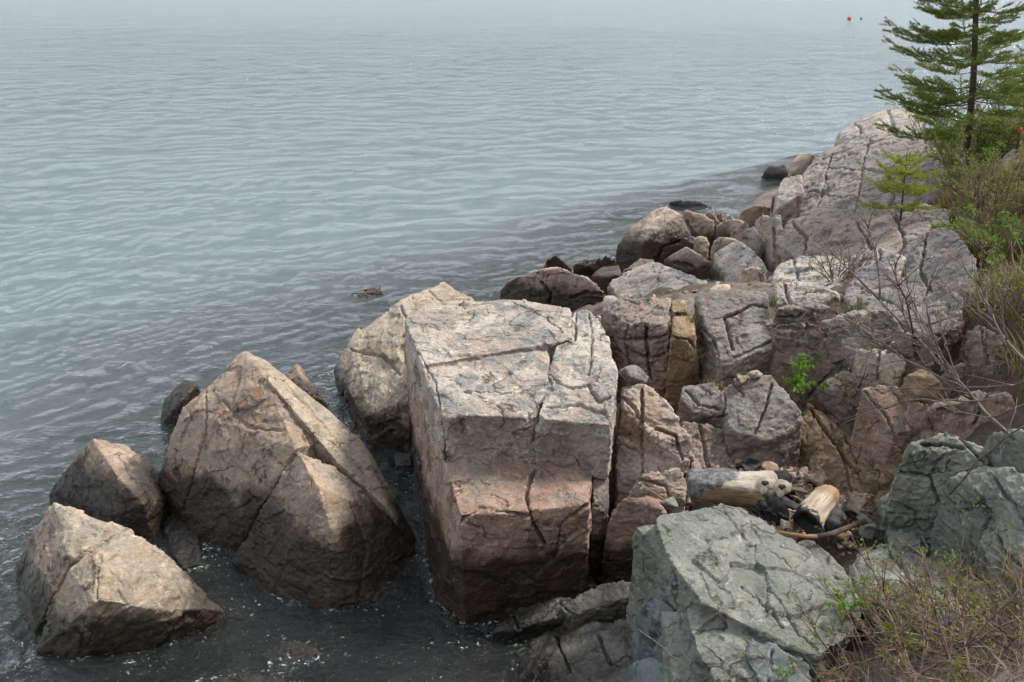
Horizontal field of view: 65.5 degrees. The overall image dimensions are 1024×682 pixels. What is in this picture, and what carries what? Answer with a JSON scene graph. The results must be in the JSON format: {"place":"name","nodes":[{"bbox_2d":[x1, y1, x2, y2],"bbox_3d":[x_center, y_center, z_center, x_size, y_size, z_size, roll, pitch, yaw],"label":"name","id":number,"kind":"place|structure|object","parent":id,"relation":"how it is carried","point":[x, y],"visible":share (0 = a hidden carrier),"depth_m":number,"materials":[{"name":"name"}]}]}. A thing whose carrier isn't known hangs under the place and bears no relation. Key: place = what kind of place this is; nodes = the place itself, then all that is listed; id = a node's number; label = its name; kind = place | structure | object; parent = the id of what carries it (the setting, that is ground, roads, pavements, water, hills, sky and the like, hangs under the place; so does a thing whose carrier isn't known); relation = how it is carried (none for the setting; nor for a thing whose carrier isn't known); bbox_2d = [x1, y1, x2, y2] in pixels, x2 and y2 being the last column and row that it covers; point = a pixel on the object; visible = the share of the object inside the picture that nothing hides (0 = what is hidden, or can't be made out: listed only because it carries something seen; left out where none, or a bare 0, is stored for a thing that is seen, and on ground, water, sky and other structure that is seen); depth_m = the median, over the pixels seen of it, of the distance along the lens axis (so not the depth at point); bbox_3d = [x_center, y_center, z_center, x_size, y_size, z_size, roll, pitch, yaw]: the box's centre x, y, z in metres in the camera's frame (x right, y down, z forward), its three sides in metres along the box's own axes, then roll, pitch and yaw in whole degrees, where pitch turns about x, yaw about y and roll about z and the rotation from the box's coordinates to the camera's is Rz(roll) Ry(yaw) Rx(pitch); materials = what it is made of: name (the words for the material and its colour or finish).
{"place":"outdoors","nodes":[
{"label":"outdoors","id":0,"kind":"place"},
{"bbox_2d":[205,674,284,681],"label":"wet slab","id":1,"kind":"structure","parent":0,"point":[255,678],"depth_m":4.95,"materials":[{"name":"stone"}]},
{"bbox_2d":[0,0,1023,681],"bbox_3d":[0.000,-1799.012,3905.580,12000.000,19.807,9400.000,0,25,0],"label":"ground","id":2,"kind":"structure","parent":0,"point":[382,652],"depth_m":30.07,"materials":[{"name":"liquid"}]},
{"bbox_2d":[49,439,169,553],"bbox_3d":[-3.302,1.383,6.435,1.122,1.140,0.573,0,25,0],"label":"boulder","id":3,"kind":"object","parent":2,"relation":"on","point":[106,481],"visible":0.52,"depth_m":6.28,"materials":[{"name":"brown stone"}]},
{"bbox_2d":[15,502,232,681],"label":"boulder","id":4,"kind":"object","parent":2,"relation":"on","point":[89,586],"visible":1,"depth_m":5.26,"materials":[{"name":"beige stone"}]},
{"bbox_2d":[160,381,199,453],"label":"boulder","id":5,"kind":"object","parent":2,"relation":"on","point":[180,397],"visible":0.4,"depth_m":7.79,"materials":[{"name":"grey stone"}]},
{"bbox_2d":[162,513,213,600],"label":"wet slab","id":6,"kind":"structure","parent":2,"relation":"on","point":[181,540],"depth_m":6.08,"materials":[{"name":"stone"}]},
{"bbox_2d":[157,351,422,653],"bbox_3d":[-1.768,1.168,6.190,2.272,1.754,1.126,19,31,35],"label":"split boulder","id":7,"kind":"object","parent":2,"relation":"on","point":[270,476],"visible":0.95,"depth_m":5.93,"materials":[{"name":"brown stone"}]},
{"bbox_2d":[262,641,325,681],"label":"wet slab","id":8,"kind":"structure","parent":2,"relation":"on","point":[306,652],"depth_m":5.13,"materials":[{"name":"stone"}]},
{"bbox_2d":[285,364,327,408],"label":"boulder","id":9,"kind":"object","parent":2,"relation":"on","point":[298,376],"visible":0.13,"depth_m":7.73,"materials":[{"name":"brown stone"}]},
{"bbox_2d":[334,282,473,480],"bbox_3d":[-0.921,0.441,8.153,1.574,1.461,1.858,-12,27,-24],"label":"boulder","id":10,"kind":"object","parent":2,"relation":"on","point":[370,376],"visible":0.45,"depth_m":7.68,"materials":[{"name":"beige stone"}]},
{"bbox_2d":[394,451,414,496],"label":"wet slab","id":11,"kind":"structure","parent":2,"relation":"on","point":[403,459],"depth_m":7.17,"materials":[{"name":"stone"}]},
{"bbox_2d":[388,667,456,681],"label":"wet slab","id":12,"kind":"structure","parent":2,"relation":"on","point":[430,674],"depth_m":5.07,"materials":[{"name":"stone"}]},
{"bbox_2d":[404,299,617,663],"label":"cracked block","id":13,"kind":"structure","parent":2,"relation":"on","point":[512,410],"depth_m":5.34,"materials":[{"name":"pink stone"}]},
{"bbox_2d":[500,267,603,311],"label":"boulder","id":14,"kind":"object","parent":2,"relation":"on","point":[558,286],"visible":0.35,"depth_m":9.68,"materials":[{"name":"brown stone"}]},
{"bbox_2d":[488,580,629,673],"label":"wet slab","id":15,"kind":"structure","parent":2,"relation":"on","point":[607,602],"depth_m":5.22,"materials":[{"name":"stone"}]},
{"bbox_2d":[509,619,633,681],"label":"wet slab","id":16,"kind":"structure","parent":2,"relation":"on","point":[594,651],"depth_m":4.94,"materials":[{"name":"stone"}]},
{"bbox_2d":[591,265,620,294],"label":"boulder","id":17,"kind":"object","parent":2,"relation":"on","point":[602,277],"visible":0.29,"depth_m":10.55,"materials":[{"name":"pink stone"}]},
{"bbox_2d":[601,495,666,583],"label":"boulder","id":18,"kind":"object","parent":2,"relation":"on","point":[629,516],"visible":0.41,"depth_m":5.32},
{"bbox_2d":[600,296,671,403],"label":"bedrock block","id":19,"kind":"structure","parent":2,"relation":"on","point":[638,331],"depth_m":6.08,"materials":[{"name":"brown stone"}]},
{"bbox_2d":[626,657,663,681],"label":"slate chunk","id":20,"kind":"object","parent":2,"relation":"on","point":[649,669],"visible":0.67,"depth_m":4.36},
{"bbox_2d":[610,383,694,517],"bbox_3d":[0.969,0.900,5.620,0.529,1.121,0.567,0,25,0],"label":"stepped ledge","id":21,"kind":"object","parent":2,"relation":"on","point":[653,435],"visible":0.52,"depth_m":5.45,"materials":[{"name":"pink stone"}]},
{"bbox_2d":[618,365,648,384],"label":"stone","id":22,"kind":"object","parent":21,"relation":"on","point":[632,374],"visible":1,"depth_m":5.61,"materials":[{"name":"grey stone"}]},
{"bbox_2d":[615,206,690,272],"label":"boulder","id":23,"kind":"object","parent":2,"relation":"on","point":[658,235],"visible":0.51,"depth_m":11.60,"materials":[{"name":"grey stone"}]},
{"bbox_2d":[607,262,706,297],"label":"bedrock block","id":24,"kind":"structure","parent":2,"relation":"on","point":[643,279],"depth_m":9.29,"materials":[{"name":"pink stone"}]},
{"bbox_2d":[628,468,686,513],"bbox_3d":[0.969,1.190,5.416,0.434,0.727,0.151,0,25,0],"label":"stepped ledge","id":25,"kind":"object","parent":2,"relation":"on","point":[669,483],"visible":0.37,"depth_m":5.28,"materials":[{"name":"pink stone"}]},
{"bbox_2d":[664,300,698,413],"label":"bedrock block","id":26,"kind":"structure","parent":2,"relation":"on","point":[682,371],"depth_m":5.99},
{"bbox_2d":[664,247,710,279],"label":"boulder","id":27,"kind":"object","parent":2,"relation":"on","point":[687,260],"visible":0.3,"depth_m":10.47,"materials":[{"name":"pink stone"}]},
{"bbox_2d":[669,200,712,217],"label":"boulder","id":28,"kind":"object","parent":2,"relation":"on","point":[685,204],"visible":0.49,"depth_m":15.05,"materials":[{"name":"stone"}]},
{"bbox_2d":[683,210,714,260],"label":"boulder","id":29,"kind":"object","parent":2,"relation":"on","point":[698,224],"visible":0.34,"depth_m":11.63,"materials":[{"name":"brown stone"}]},
{"bbox_2d":[681,422,733,468],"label":"bedrock block","id":30,"kind":"structure","parent":2,"relation":"on","point":[708,449],"depth_m":5.56,"materials":[{"name":"brown stone"}]},
{"bbox_2d":[694,290,773,391],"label":"bedrock block","id":31,"kind":"structure","parent":2,"relation":"on","point":[732,340],"depth_m":5.98,"materials":[{"name":"grey stone"}]},
{"bbox_2d":[710,240,767,281],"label":"boulder","id":32,"kind":"object","parent":2,"relation":"on","point":[734,260],"visible":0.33,"depth_m":9.91,"materials":[{"name":"grey stone"}]},
{"bbox_2d":[626,503,853,681],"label":"green slab","id":33,"kind":"structure","parent":2,"relation":"on","point":[709,573],"depth_m":4.20,"materials":[{"name":"stone"}]},
{"bbox_2d":[631,598,673,661],"bbox_3d":[0.814,1.787,4.554,0.104,0.762,0.362,-16,29,-31],"label":"slate chunk","id":34,"kind":"object","parent":33,"relation":"on","point":[648,616],"visible":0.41,"depth_m":4.47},
{"bbox_2d":[686,620,810,681],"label":"green slab","id":35,"kind":"structure","parent":33,"relation":"on","point":[758,666],"depth_m":3.83,"materials":[{"name":"blue stone"}]},
{"bbox_2d":[782,574,897,681],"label":"bramble","id":36,"kind":"object","parent":33,"relation":"on","point":[832,625],"visible":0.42,"depth_m":3.90,"materials":[{"name":"plant"}]},
{"bbox_2d":[677,374,802,466],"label":"bedrock block","id":37,"kind":"structure","parent":2,"relation":"on","point":[760,419],"depth_m":5.52,"materials":[{"name":"grey stone"}]},
{"bbox_2d":[687,468,792,525],"bbox_3d":[1.377,0.914,4.852,0.617,0.266,0.293,7,26,14],"label":"driftwood log","id":38,"kind":"object","parent":2,"relation":"on","point":[765,491],"visible":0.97,"depth_m":4.78,"materials":[{"name":"grey wood"}]},
{"bbox_2d":[596,294,883,562],"bbox_3d":[2.132,0.141,6.647,2.592,1.063,4.526,0,25,0],"label":"rubble","id":39,"kind":"object","parent":2,"relation":"on","point":[840,546],"visible":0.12,"depth_m":5.17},
{"bbox_2d":[740,226,765,261],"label":"boulder","id":40,"kind":"object","parent":2,"relation":"on","point":[752,239],"visible":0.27,"depth_m":10.32,"materials":[{"name":"grey stone"}]},
{"bbox_2d":[738,205,771,227],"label":"boulder","id":41,"kind":"object","parent":2,"relation":"on","point":[750,216],"visible":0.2,"depth_m":12.08,"materials":[{"name":"brown stone"}]},
{"bbox_2d":[764,215,783,271],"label":"boulder","id":42,"kind":"object","parent":2,"relation":"on","point":[775,230],"visible":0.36,"depth_m":10.21,"materials":[{"name":"grey stone"}]},
{"bbox_2d":[760,164,787,187],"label":"boulder","id":43,"kind":"object","parent":2,"relation":"on","point":[780,172],"visible":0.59,"depth_m":17.13,"materials":[{"name":"stone"}]},
{"bbox_2d":[772,175,803,228],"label":"boulder","id":44,"kind":"object","parent":2,"relation":"on","point":[789,195],"visible":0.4,"depth_m":11.42,"materials":[{"name":"grey stone"}]},
{"bbox_2d":[689,463,887,553],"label":"twig litter","id":45,"kind":"object","parent":2,"relation":"on","point":[758,469],"visible":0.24,"depth_m":5.21,"materials":[{"name":"wood"}]},
{"bbox_2d":[769,321,834,407],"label":"bedrock block","id":46,"kind":"structure","parent":2,"relation":"on","point":[789,342],"depth_m":5.87,"materials":[{"name":"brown stone"}]},
{"bbox_2d":[782,352,828,393],"bbox_3d":[2.121,0.215,5.710,0.439,0.322,0.256,-18,30,-34],"label":"leafy plant","id":47,"kind":"object","parent":46,"relation":"on","point":[796,380],"visible":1,"depth_m":5.70,"materials":[{"name":"green plant"}]},
{"bbox_2d":[788,153,816,177],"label":"boulder","id":48,"kind":"object","parent":2,"relation":"on","point":[800,163],"visible":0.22,"depth_m":13.91,"materials":[{"name":"beige stone"}]},
{"bbox_2d":[768,281,839,327],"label":"outcrop","id":49,"kind":"object","parent":2,"relation":"on","point":[794,292],"visible":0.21,"depth_m":6.30,"materials":[{"name":"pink stone"}]},
{"bbox_2d":[774,301,838,328],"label":"bedrock block","id":50,"kind":"structure","parent":2,"relation":"on","point":[803,311],"depth_m":5.92,"materials":[{"name":"grey stone"}]},
{"bbox_2d":[773,208,847,271],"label":"outcrop","id":51,"kind":"object","parent":2,"relation":"on","point":[797,232],"visible":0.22,"depth_m":9.91,"materials":[{"name":"grey stone"}]},
{"bbox_2d":[770,255,851,288],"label":"outcrop","id":52,"kind":"object","parent":2,"relation":"on","point":[790,270],"visible":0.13,"depth_m":7.96,"materials":[{"name":"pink stone"}]},
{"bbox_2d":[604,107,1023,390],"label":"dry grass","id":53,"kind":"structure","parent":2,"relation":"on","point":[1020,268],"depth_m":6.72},
{"bbox_2d":[792,484,843,533],"bbox_3d":[1.875,1.014,4.779,0.257,0.182,0.299,38,57,23],"label":"driftwood stub","id":54,"kind":"object","parent":2,"relation":"on","point":[818,510],"visible":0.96,"depth_m":4.74,"materials":[{"name":"brown wood"}]},
{"bbox_2d":[779,518,867,538],"bbox_3d":[1.812,1.095,4.593,0.571,0.046,0.096,-6,25,-13],"label":"stick","id":55,"kind":"object","parent":2,"relation":"on","point":[845,528],"visible":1,"depth_m":4.55,"materials":[{"name":"brown wood"}]},
{"bbox_2d":[798,540,861,648],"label":"green slab","id":56,"kind":"structure","parent":2,"relation":"on","point":[834,568],"depth_m":4.41,"materials":[{"name":"stone"}]},
{"bbox_2d":[816,371,863,425],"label":"bedrock block","id":57,"kind":"structure","parent":2,"relation":"on","point":[836,408],"depth_m":5.72,"materials":[{"name":"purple stone"}]},
{"bbox_2d":[800,233,886,282],"bbox_3d":[3.074,-0.724,7.399,0.687,0.497,0.667,16,29,31],"label":"shrub","id":58,"kind":"object","parent":2,"relation":"on","point":[839,267],"visible":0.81,"depth_m":7.42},
{"bbox_2d":[798,403,889,503],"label":"bedrock slope","id":59,"kind":"structure","parent":2,"relation":"on","point":[825,447],"depth_m":5.56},
{"bbox_2d":[820,309,903,374],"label":"bedrock block","id":60,"kind":"structure","parent":2,"relation":"on","point":[840,350],"depth_m":5.74,"materials":[{"name":"grey stone"}]},
{"bbox_2d":[792,548,934,681],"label":"bramble","id":61,"kind":"object","parent":2,"relation":"on","point":[860,609],"visible":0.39,"depth_m":3.98,"materials":[{"name":"plant"}]},
{"bbox_2d":[797,133,948,217],"bbox_3d":[4.973,-1.942,11.593,1.886,1.936,4.160,0,25,0],"label":"outcrop","id":62,"kind":"object","parent":2,"relation":"on","point":[833,178],"visible":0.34,"depth_m":11.24,"materials":[{"name":"grey stone"}]},
{"bbox_2d":[819,209,930,261],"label":"outcrop","id":63,"kind":"object","parent":2,"relation":"on","point":[892,238],"visible":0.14,"depth_m":8.61,"materials":[{"name":"grey stone"}]},
{"bbox_2d":[855,148,947,223],"bbox_3d":[4.178,-1.649,8.538,0.962,0.883,0.826,-14,28,-28],"label":"spruce sapling","id":64,"kind":"object","parent":63,"relation":"on","point":[900,171],"visible":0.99,"depth_m":8.45,"materials":[{"name":"green plant"}]},
{"bbox_2d":[858,463,897,495],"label":"bedrock block","id":65,"kind":"structure","parent":2,"relation":"on","point":[882,478],"depth_m":5.27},
{"bbox_2d":[851,348,905,393],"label":"bedrock block","id":66,"kind":"structure","parent":2,"relation":"on","point":[889,374],"depth_m":5.55,"materials":[{"name":"beige stone"}]},
{"bbox_2d":[851,247,905,275],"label":"bedrock block","id":67,"kind":"structure","parent":2,"relation":"on","point":[882,257],"depth_m":7.31,"materials":[{"name":"grey stone"}]},
{"bbox_2d":[834,106,924,146],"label":"outcrop","id":68,"kind":"object","parent":2,"relation":"on","point":[895,116],"visible":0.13,"depth_m":13.71,"materials":[{"name":"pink stone"}]},
{"bbox_2d":[850,385,922,466],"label":"bedrock block","id":69,"kind":"structure","parent":2,"relation":"on","point":[886,437],"depth_m":5.24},
{"bbox_2d":[874,493,928,557],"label":"green boulder","id":70,"kind":"object","parent":2,"relation":"on","point":[890,536],"visible":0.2,"depth_m":4.71,"materials":[{"name":"stone"}]},
{"bbox_2d":[843,261,964,376],"bbox_3d":[2.971,-0.067,6.449,0.606,0.999,1.734,0,25,0],"label":"outcrop","id":71,"kind":"object","parent":2,"relation":"on","point":[865,274],"visible":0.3,"depth_m":6.14,"materials":[{"name":"grey stone"}]},
{"bbox_2d":[886,329,937,387],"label":"bedrock block","id":72,"kind":"structure","parent":2,"relation":"on","point":[913,356],"depth_m":5.45,"materials":[{"name":"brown stone"}]},
{"bbox_2d":[809,201,1023,440],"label":"bare shrub","id":73,"kind":"object","parent":2,"relation":"on","point":[943,363],"visible":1,"depth_m":4.56,"materials":[{"name":"plant"}]},
{"bbox_2d":[904,402,928,436],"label":"bedrock block","id":74,"kind":"structure","parent":2,"relation":"on","point":[915,413],"depth_m":5.13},
{"bbox_2d":[848,543,989,637],"bbox_3d":[2.120,1.534,4.246,0.544,0.916,0.969,-5,25,-10],"label":"green ledge","id":75,"kind":"object","parent":2,"relation":"on","point":[911,557],"visible":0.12,"depth_m":4.23,"materials":[{"name":"stone"}]},
{"bbox_2d":[843,490,1021,671],"bbox_3d":[2.001,1.161,3.482,0.801,0.757,0.976,-17,29,-32],"label":"bramble","id":76,"kind":"object","parent":75,"relation":"on","point":[907,601],"visible":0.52,"depth_m":3.59,"materials":[{"name":"plant"}]},
{"bbox_2d":[871,583,967,681],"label":"bramble","id":77,"kind":"object","parent":2,"relation":"on","point":[901,631],"visible":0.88,"depth_m":3.33,"materials":[{"name":"plant"}]},
{"bbox_2d":[900,369,941,406],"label":"bedrock block","id":78,"kind":"structure","parent":2,"relation":"on","point":[922,378],"depth_m":5.18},
{"bbox_2d":[825,537,1023,676],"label":"bramble","id":79,"kind":"object","parent":2,"relation":"on","point":[925,567],"visible":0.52,"depth_m":3.54,"materials":[{"name":"plant"}]},
{"bbox_2d":[909,203,950,230],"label":"outcrop","id":80,"kind":"object","parent":2,"relation":"on","point":[917,215],"visible":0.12,"depth_m":8.40,"materials":[{"name":"grey stone"}]},
{"bbox_2d":[839,347,1023,425],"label":"bare shrub","id":81,"kind":"object","parent":2,"relation":"on","point":[943,400],"visible":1,"depth_m":4.18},
{"bbox_2d":[875,432,988,546],"bbox_3d":[2.439,0.983,4.651,0.492,0.958,0.241,14,28,28],"label":"green boulder","id":82,"kind":"object","parent":2,"relation":"on","point":[928,468],"visible":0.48,"depth_m":4.55,"materials":[{"name":"stone"}]},
{"bbox_2d":[861,551,1007,616],"bbox_3d":[2.134,1.225,3.960,0.568,0.353,0.611,-21,32,-38],"label":"bramble","id":83,"kind":"object","parent":2,"relation":"on","point":[909,583],"visible":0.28,"depth_m":4.04,"materials":[{"name":"plant"}]},
{"bbox_2d":[896,228,976,317],"bbox_3d":[3.582,-0.236,6.954,0.547,1.278,1.690,9,26,19],"label":"outcrop","id":84,"kind":"object","parent":2,"relation":"on","point":[922,247],"visible":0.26,"depth_m":6.79,"materials":[{"name":"grey stone"}]},
{"bbox_2d":[873,0,1023,166],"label":"spruce tree","id":85,"kind":"object","parent":2,"relation":"on","point":[1014,90],"visible":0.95,"depth_m":9.35,"materials":[{"name":"green plant"}]},
{"bbox_2d":[937,363,964,399],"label":"stone","id":86,"kind":"object","parent":2,"relation":"on","point":[958,368],"visible":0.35,"depth_m":5.43,"materials":[{"name":"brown stone"}]},
{"bbox_2d":[879,575,1023,681],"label":"bramble","id":87,"kind":"object","parent":2,"relation":"on","point":[957,666],"visible":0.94,"depth_m":2.96,"materials":[{"name":"plant"}]},
{"bbox_2d":[894,579,1023,681],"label":"bramble","id":88,"kind":"object","parent":2,"relation":"on","point":[954,634],"visible":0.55,"depth_m":3.34,"materials":[{"name":"plant"}]},
{"bbox_2d":[900,151,1023,225],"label":"shrub","id":89,"kind":"object","parent":2,"relation":"on","point":[944,187],"visible":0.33,"depth_m":7.71,"materials":[{"name":"green plant"}]},
{"bbox_2d":[910,117,1022,190],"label":"shrub","id":90,"kind":"object","parent":2,"relation":"on","point":[944,158],"visible":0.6,"depth_m":8.88,"materials":[{"name":"green plant"}]},
{"bbox_2d":[910,589,1023,681],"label":"branch","id":91,"kind":"object","parent":2,"relation":"on","point":[970,644],"visible":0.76,"depth_m":3.07,"materials":[{"name":"plant"}]},
{"bbox_2d":[920,390,1014,439],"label":"bedrock block","id":92,"kind":"structure","parent":2,"relation":"on","point":[995,403],"depth_m":4.96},
{"bbox_2d":[911,544,1023,662],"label":"bramble","id":93,"kind":"object","parent":2,"relation":"on","point":[973,602],"visible":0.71,"depth_m":3.37,"materials":[{"name":"plant"}]},
{"bbox_2d":[923,114,1023,391],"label":"olive grass","id":94,"kind":"structure","parent":2,"relation":"on","point":[1018,253],"depth_m":6.68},
{"bbox_2d":[928,466,1023,575],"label":"green boulder","id":95,"kind":"object","parent":2,"relation":"on","point":[998,492],"visible":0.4,"depth_m":4.24,"materials":[{"name":"stone"}]},
{"bbox_2d":[928,121,1023,255],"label":"shrub","id":96,"kind":"object","parent":2,"relation":"on","point":[984,202],"visible":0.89,"depth_m":6.57,"materials":[{"name":"green plant"}]},
{"bbox_2d":[929,203,1023,292],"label":"shrub","id":97,"kind":"object","parent":2,"relation":"on","point":[1015,231],"visible":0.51,"depth_m":5.97,"materials":[{"name":"green plant"}]},
{"bbox_2d":[939,116,1023,222],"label":"shrub","id":98,"kind":"object","parent":2,"relation":"on","point":[995,174],"visible":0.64,"depth_m":6.90,"materials":[{"name":"green plant"}]},
{"bbox_2d":[956,325,1013,376],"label":"bedrock block","id":99,"kind":"structure","parent":2,"relation":"on","point":[970,356],"depth_m":5.47,"materials":[{"name":"beige stone"}]},
{"bbox_2d":[970,222,1023,353],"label":"shrub","id":100,"kind":"object","parent":2,"relation":"on","point":[1011,313],"visible":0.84,"depth_m":5.03,"materials":[{"name":"green plant"}]},
{"bbox_2d":[971,518,1023,604],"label":"green boulder","id":101,"kind":"object","parent":2,"relation":"on","point":[994,538],"visible":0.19,"depth_m":3.96,"materials":[{"name":"stone"}]},
{"bbox_2d":[971,120,1023,163],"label":"shrub","id":102,"kind":"object","parent":2,"relation":"on","point":[980,141],"visible":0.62,"depth_m":9.49,"materials":[{"name":"green plant"}]},
{"bbox_2d":[978,523,1023,609],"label":"grass tuft","id":103,"kind":"object","parent":2,"relation":"on","point":[1009,567],"visible":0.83,"depth_m":3.65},
{"bbox_2d":[983,429,1023,473],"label":"green boulder","id":104,"kind":"object","parent":2,"relation":"on","point":[1007,452],"visible":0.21,"depth_m":4.29,"materials":[{"name":"stone"}]},
{"bbox_2d":[0,0,1023,681],"bbox_3d":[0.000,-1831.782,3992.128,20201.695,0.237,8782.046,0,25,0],"label":"water","id":105,"kind":"structure","parent":0,"point":[352,90],"depth_m":20.62,"materials":[{"name":"liquid"}]},
{"bbox_2d":[791,561,1023,681],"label":"dead grass","id":106,"kind":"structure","parent":0,"point":[989,657],"depth_m":3.40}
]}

